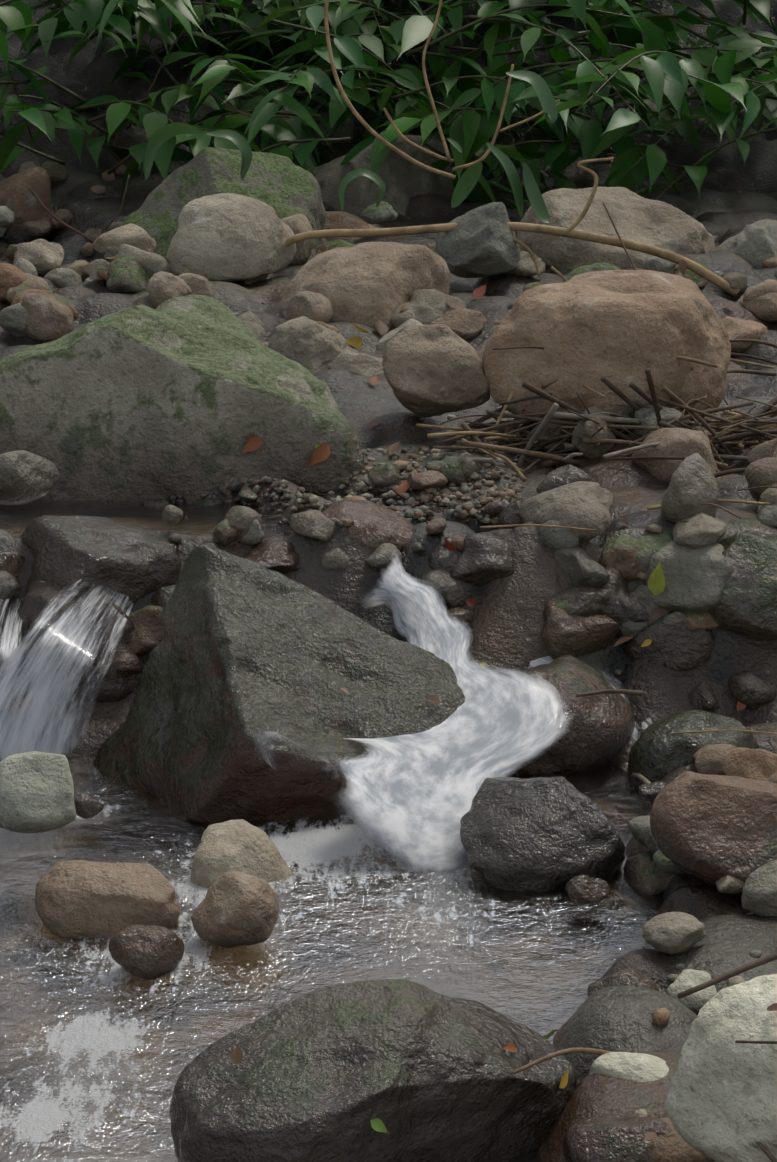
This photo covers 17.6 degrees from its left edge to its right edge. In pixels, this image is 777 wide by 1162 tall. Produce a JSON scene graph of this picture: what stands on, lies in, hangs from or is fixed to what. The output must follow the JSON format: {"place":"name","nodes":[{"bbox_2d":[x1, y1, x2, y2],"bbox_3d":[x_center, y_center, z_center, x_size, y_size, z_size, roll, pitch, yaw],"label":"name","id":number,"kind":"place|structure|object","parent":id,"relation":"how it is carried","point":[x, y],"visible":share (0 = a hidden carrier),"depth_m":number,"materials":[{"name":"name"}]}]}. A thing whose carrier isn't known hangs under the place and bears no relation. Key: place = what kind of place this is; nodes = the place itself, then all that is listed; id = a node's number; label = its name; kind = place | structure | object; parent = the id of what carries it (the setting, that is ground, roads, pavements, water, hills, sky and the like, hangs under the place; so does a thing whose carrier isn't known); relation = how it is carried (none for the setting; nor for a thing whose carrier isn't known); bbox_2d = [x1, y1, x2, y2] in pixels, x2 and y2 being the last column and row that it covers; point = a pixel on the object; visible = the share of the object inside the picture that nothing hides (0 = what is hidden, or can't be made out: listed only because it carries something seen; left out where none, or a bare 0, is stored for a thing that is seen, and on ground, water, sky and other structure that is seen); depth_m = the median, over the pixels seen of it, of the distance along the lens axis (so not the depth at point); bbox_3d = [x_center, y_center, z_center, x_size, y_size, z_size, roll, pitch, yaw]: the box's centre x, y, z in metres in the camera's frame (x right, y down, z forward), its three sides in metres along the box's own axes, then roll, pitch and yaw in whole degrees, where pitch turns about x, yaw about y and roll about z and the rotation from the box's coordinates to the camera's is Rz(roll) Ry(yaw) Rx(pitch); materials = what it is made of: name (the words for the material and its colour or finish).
{"place":"outdoors","nodes":[
{"label":"outdoors","id":0,"kind":"place"},
{"bbox_2d":[0,237,663,1161],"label":"water","id":1,"kind":"structure","parent":0,"point":[100,1049],"depth_m":3.35,"materials":[{"name":"beige liquid"}]},
{"bbox_2d":[74,794,103,818],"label":"rock","id":2,"kind":"object","parent":1,"relation":"on","point":[87,806],"visible":0.98,"depth_m":3.80,"materials":[{"name":"brown stone"}]},
{"bbox_2d":[34,860,180,938],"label":"rock","id":3,"kind":"object","parent":1,"relation":"in","point":[82,899],"visible":0.75,"depth_m":3.39,"materials":[{"name":"brown stone"}]},
{"bbox_2d":[108,924,183,979],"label":"rock","id":4,"kind":"object","parent":1,"relation":"on","point":[143,951],"visible":1,"depth_m":3.25,"materials":[{"name":"brown stone"}]},
{"bbox_2d":[191,871,278,947],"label":"rock","id":5,"kind":"object","parent":1,"relation":"on","point":[235,908],"visible":1,"depth_m":3.32,"materials":[{"name":"brown stone"}]},
{"bbox_2d":[566,875,609,905],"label":"rock","id":6,"kind":"object","parent":1,"relation":"in","point":[586,890],"visible":1,"depth_m":3.46,"materials":[{"name":"brown stone"}]},
{"bbox_2d":[0,0,776,1161],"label":"ground","id":7,"kind":"structure","parent":0,"point":[506,624],"depth_m":5.05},
{"bbox_2d":[0,206,13,224],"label":"rock","id":8,"kind":"object","parent":7,"relation":"on","point":[6,215],"visible":1,"depth_m":7.15,"materials":[{"name":"grey stone"}]},
{"bbox_2d":[0,450,58,504],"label":"rock","id":9,"kind":"object","parent":7,"relation":"on","point":[26,477],"visible":1,"depth_m":4.42,"materials":[{"name":"grey stone"}]},
{"bbox_2d":[0,751,75,832],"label":"rock","id":10,"kind":"object","parent":7,"relation":"on","point":[36,791],"visible":1,"depth_m":3.54,"materials":[{"name":"grey stone"}]},
{"bbox_2d":[44,268,81,287],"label":"rock","id":11,"kind":"object","parent":7,"relation":"on","point":[63,277],"visible":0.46,"depth_m":6.22,"materials":[{"name":"grey stone"}]},
{"bbox_2d":[0,586,144,702],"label":"rock","id":12,"kind":"object","parent":7,"relation":"on","point":[113,685],"visible":0.21,"depth_m":4.21,"materials":[{"name":"stone"}]},
{"bbox_2d":[0,579,657,761],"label":"cascade","id":13,"kind":"object","parent":12,"relation":"on","point":[28,723],"visible":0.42,"depth_m":4.00,"materials":[{"name":"white liquid"}]},
{"bbox_2d":[20,515,181,612],"bbox_3d":[-0.520,0.000,4.372,0.297,0.244,0.262,-6,13,-25],"label":"rock","id":14,"kind":"object","parent":7,"relation":"on","point":[134,563],"visible":0.56,"depth_m":4.28,"materials":[{"name":"grey stone"}]},
{"bbox_2d":[0,295,364,501],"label":"rock","id":15,"kind":"object","parent":7,"relation":"on","point":[184,397],"visible":0.6,"depth_m":4.76,"materials":[{"name":"grey stone"}]},
{"bbox_2d":[178,273,213,297],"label":"rock","id":16,"kind":"object","parent":7,"relation":"on","point":[198,284],"visible":0.38,"depth_m":5.97,"materials":[{"name":"brown stone"}]},
{"bbox_2d":[200,541,226,550],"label":"rock","id":17,"kind":"object","parent":7,"relation":"on","point":[219,545],"visible":0.04,"depth_m":4.33,"materials":[{"name":"grey stone"}]},
{"bbox_2d":[120,147,326,255],"bbox_3d":[-0.432,-0.928,6.794,0.550,0.480,0.376,-5,13,-21],"label":"rock","id":18,"kind":"object","parent":7,"relation":"on","point":[284,186],"visible":0.42,"depth_m":6.75,"materials":[{"name":"green stone"}]},
{"bbox_2d":[166,193,295,281],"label":"rock","id":19,"kind":"object","parent":7,"relation":"on","point":[228,237],"visible":0.96,"depth_m":6.16,"materials":[{"name":"grey stone"}]},
{"bbox_2d":[190,819,291,887],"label":"rock","id":20,"kind":"object","parent":7,"relation":"on","point":[242,845],"visible":0.73,"depth_m":3.56,"materials":[{"name":"beige stone"}]},
{"bbox_2d":[237,311,265,338],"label":"rock","id":21,"kind":"object","parent":7,"relation":"on","point":[251,321],"visible":0.31,"depth_m":5.81,"materials":[{"name":"grey stone"}]},
{"bbox_2d":[93,544,464,823],"bbox_3d":[-0.162,0.198,4.032,0.469,0.514,0.562,-9,15,-36],"label":"rock","id":22,"kind":"object","parent":7,"relation":"on","point":[242,655],"visible":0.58,"depth_m":3.91,"materials":[{"name":"grey stone"}]},
{"bbox_2d":[268,316,357,367],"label":"rock","id":23,"kind":"object","parent":7,"relation":"on","point":[304,341],"visible":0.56,"depth_m":5.56,"materials":[{"name":"grey stone"}]},
{"bbox_2d":[308,104,353,144],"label":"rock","id":24,"kind":"object","parent":7,"relation":"on","point":[347,128],"visible":0.21,"depth_m":8.18,"materials":[{"name":"black stone"}]},
{"bbox_2d":[325,211,378,241],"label":"rock","id":25,"kind":"object","parent":7,"relation":"on","point":[339,220],"visible":0.25,"depth_m":7.11,"materials":[{"name":"brown stone"}]},
{"bbox_2d":[330,352,383,375],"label":"rock","id":26,"kind":"object","parent":7,"relation":"on","point":[368,365],"visible":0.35,"depth_m":5.50,"materials":[{"name":"grey stone"}]},
{"bbox_2d":[280,242,449,330],"bbox_3d":[-0.077,-0.656,5.991,0.356,0.297,0.341,6,13,25],"label":"rock","id":27,"kind":"object","parent":7,"relation":"on","point":[368,284],"visible":0.42,"depth_m":5.88,"materials":[{"name":"brown stone"}]},
{"bbox_2d":[322,500,412,551],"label":"rock","id":28,"kind":"object","parent":7,"relation":"on","point":[374,526],"visible":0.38,"depth_m":4.36,"materials":[{"name":"brown stone"}]},
{"bbox_2d":[169,979,577,1161],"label":"rock","id":29,"kind":"object","parent":7,"relation":"on","point":[422,1073],"visible":1,"depth_m":2.74,"materials":[{"name":"grey stone"}]},
{"bbox_2d":[307,135,454,217],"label":"rock","id":30,"kind":"object","parent":7,"relation":"on","point":[403,184],"visible":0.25,"depth_m":7.44,"materials":[{"name":"grey stone"}]},
{"bbox_2d":[0,0,776,222],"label":"foliage","id":31,"kind":"object","parent":7,"relation":"on","point":[357,41],"visible":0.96,"depth_m":7.62,"materials":[{"name":"green plant"}]},
{"bbox_2d":[0,122,776,1161],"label":"pebbles","id":32,"kind":"object","parent":7,"relation":"on","point":[672,1146],"visible":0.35,"depth_m":4.52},
{"bbox_2d":[0,161,776,953],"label":"rocks","id":33,"kind":"object","parent":7,"relation":"on","point":[696,565],"visible":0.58,"depth_m":4.34,"materials":[{"name":"grey stone"}]},
{"bbox_2d":[376,319,422,349],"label":"rock","id":34,"kind":"object","parent":7,"relation":"on","point":[384,340],"visible":0.19,"depth_m":5.68,"materials":[{"name":"grey stone"}]},
{"bbox_2d":[28,0,776,1161],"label":"twigs","id":35,"kind":"object","parent":7,"relation":"on","point":[760,424],"visible":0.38,"depth_m":4.88,"materials":[{"name":"brown wood"}]},
{"bbox_2d":[40,260,776,1141],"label":"leaf litter","id":36,"kind":"object","parent":7,"relation":"on","point":[656,580],"visible":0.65,"depth_m":4.39,"materials":[{"name":"brown plant"}]},
{"bbox_2d":[254,550,572,873],"bbox_3d":[0.077,0.257,3.948,0.418,0.489,0.748,2,12,11],"label":"chute","id":37,"kind":"object","parent":7,"relation":"on","point":[410,797],"visible":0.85,"depth_m":3.84,"materials":[{"name":"white liquid"}]},
{"bbox_2d":[382,324,489,417],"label":"rock","id":38,"kind":"object","parent":7,"relation":"on","point":[433,370],"visible":1,"depth_m":5.01,"materials":[{"name":"grey stone"}]},
{"bbox_2d":[428,545,461,572],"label":"rock","id":39,"kind":"object","parent":7,"relation":"on","point":[443,557],"visible":0.19,"depth_m":4.31,"materials":[{"name":"grey stone"}]},
{"bbox_2d":[435,202,519,277],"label":"rock","id":40,"kind":"object","parent":7,"relation":"on","point":[477,242],"visible":0.88,"depth_m":6.22,"materials":[{"name":"grey stone"}]},
{"bbox_2d":[497,500,524,528],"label":"rock","id":41,"kind":"object","parent":7,"relation":"on","point":[508,514],"visible":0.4,"depth_m":4.43,"materials":[{"name":"grey stone"}]},
{"bbox_2d":[460,776,624,891],"bbox_3d":[0.222,0.377,3.643,0.239,0.193,0.214,0,12,-1],"label":"rock","id":42,"kind":"object","parent":7,"relation":"on","point":[563,823],"visible":0.9,"depth_m":3.58,"materials":[{"name":"grey stone"}]},
{"bbox_2d":[536,464,602,493],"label":"rock","id":43,"kind":"object","parent":7,"relation":"on","point":[562,475],"visible":0.38,"depth_m":4.47,"materials":[{"name":"grey stone"}]},
{"bbox_2d":[509,655,634,772],"bbox_3d":[0.255,0.243,4.170,0.306,0.229,0.267,0,12,-1],"label":"rock","id":44,"kind":"object","parent":7,"relation":"on","point":[600,728],"visible":0.42,"depth_m":4.08,"materials":[{"name":"brown stone"}]},
{"bbox_2d":[482,270,730,439],"bbox_3d":[0.438,-0.441,5.047,0.510,0.356,0.343,0,12,-1],"label":"rock","id":45,"kind":"object","parent":7,"relation":"on","point":[621,330],"visible":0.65,"depth_m":4.91,"materials":[{"name":"brown stone"}]},
{"bbox_2d":[598,564,630,624],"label":"rock","id":46,"kind":"object","parent":7,"relation":"on","point":[613,608],"visible":0.21,"depth_m":4.26,"materials":[{"name":"grey stone"}]},
{"bbox_2d":[516,187,714,273],"bbox_3d":[0.614,-0.895,6.775,0.549,0.330,0.426,0,12,-1],"label":"rock","id":47,"kind":"object","parent":7,"relation":"on","point":[639,218],"visible":0.67,"depth_m":6.66,"materials":[{"name":"grey stone"}]},
{"bbox_2d":[563,1114,670,1161],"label":"rock","id":48,"kind":"object","parent":7,"relation":"on","point":[611,1138],"visible":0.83,"depth_m":2.69,"materials":[{"name":"stone"}]},
{"bbox_2d":[587,967,658,996],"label":"rock","id":49,"kind":"object","parent":7,"relation":"on","point":[631,976],"visible":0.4,"depth_m":3.13,"materials":[{"name":"stone"}]},
{"bbox_2d":[589,1052,668,1081],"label":"rock","id":50,"kind":"object","parent":7,"relation":"on","point":[637,1067],"visible":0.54,"depth_m":2.84,"materials":[{"name":"grey stone"}]},
{"bbox_2d":[638,781,666,804],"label":"rock","id":51,"kind":"object","parent":7,"relation":"on","point":[648,793],"visible":0.75,"depth_m":3.82,"materials":[{"name":"grey stone"}]},
{"bbox_2d":[621,611,715,670],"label":"rock","id":52,"kind":"object","parent":7,"relation":"on","point":[676,644],"visible":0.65,"depth_m":4.25,"materials":[{"name":"stone"}]},
{"bbox_2d":[666,969,716,1013],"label":"rock","id":53,"kind":"object","parent":7,"relation":"on","point":[695,1002],"visible":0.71,"depth_m":3.12,"materials":[{"name":"grey stone"}]},
{"bbox_2d":[627,710,758,785],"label":"rock","id":54,"kind":"object","parent":7,"relation":"on","point":[659,750],"visible":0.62,"depth_m":4.01,"materials":[{"name":"grey stone"}]},
{"bbox_2d":[688,680,719,711],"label":"rock","id":55,"kind":"object","parent":7,"relation":"on","point":[701,696],"visible":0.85,"depth_m":4.22,"materials":[{"name":"brown stone"}]},
{"bbox_2d":[650,771,776,896],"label":"rock","id":56,"kind":"object","parent":7,"relation":"on","point":[709,830],"visible":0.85,"depth_m":3.42,"materials":[{"name":"brown stone"}]},
{"bbox_2d":[666,974,776,1161],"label":"rock","id":57,"kind":"object","parent":7,"relation":"on","point":[721,1102],"visible":1,"depth_m":2.44,"materials":[{"name":"grey stone"}]},
{"bbox_2d":[728,530,738,536],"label":"rock","id":58,"kind":"object","parent":7,"relation":"on","point":[732,532],"visible":0.04,"depth_m":4.34,"materials":[{"name":"grey stone"}]},
{"bbox_2d":[707,532,776,640],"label":"rock","id":59,"kind":"object","parent":7,"relation":"on","point":[746,606],"visible":0.69,"depth_m":4.25,"materials":[{"name":"grey stone"}]},
{"bbox_2d":[711,219,776,268],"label":"rock","id":60,"kind":"object","parent":7,"relation":"on","point":[754,244],"visible":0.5,"depth_m":6.68,"materials":[{"name":"grey stone"}]},
{"bbox_2d":[727,670,775,709],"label":"rock","id":61,"kind":"object","parent":7,"relation":"on","point":[751,689],"visible":0.98,"depth_m":4.22,"materials":[{"name":"brown stone"}]}
]}

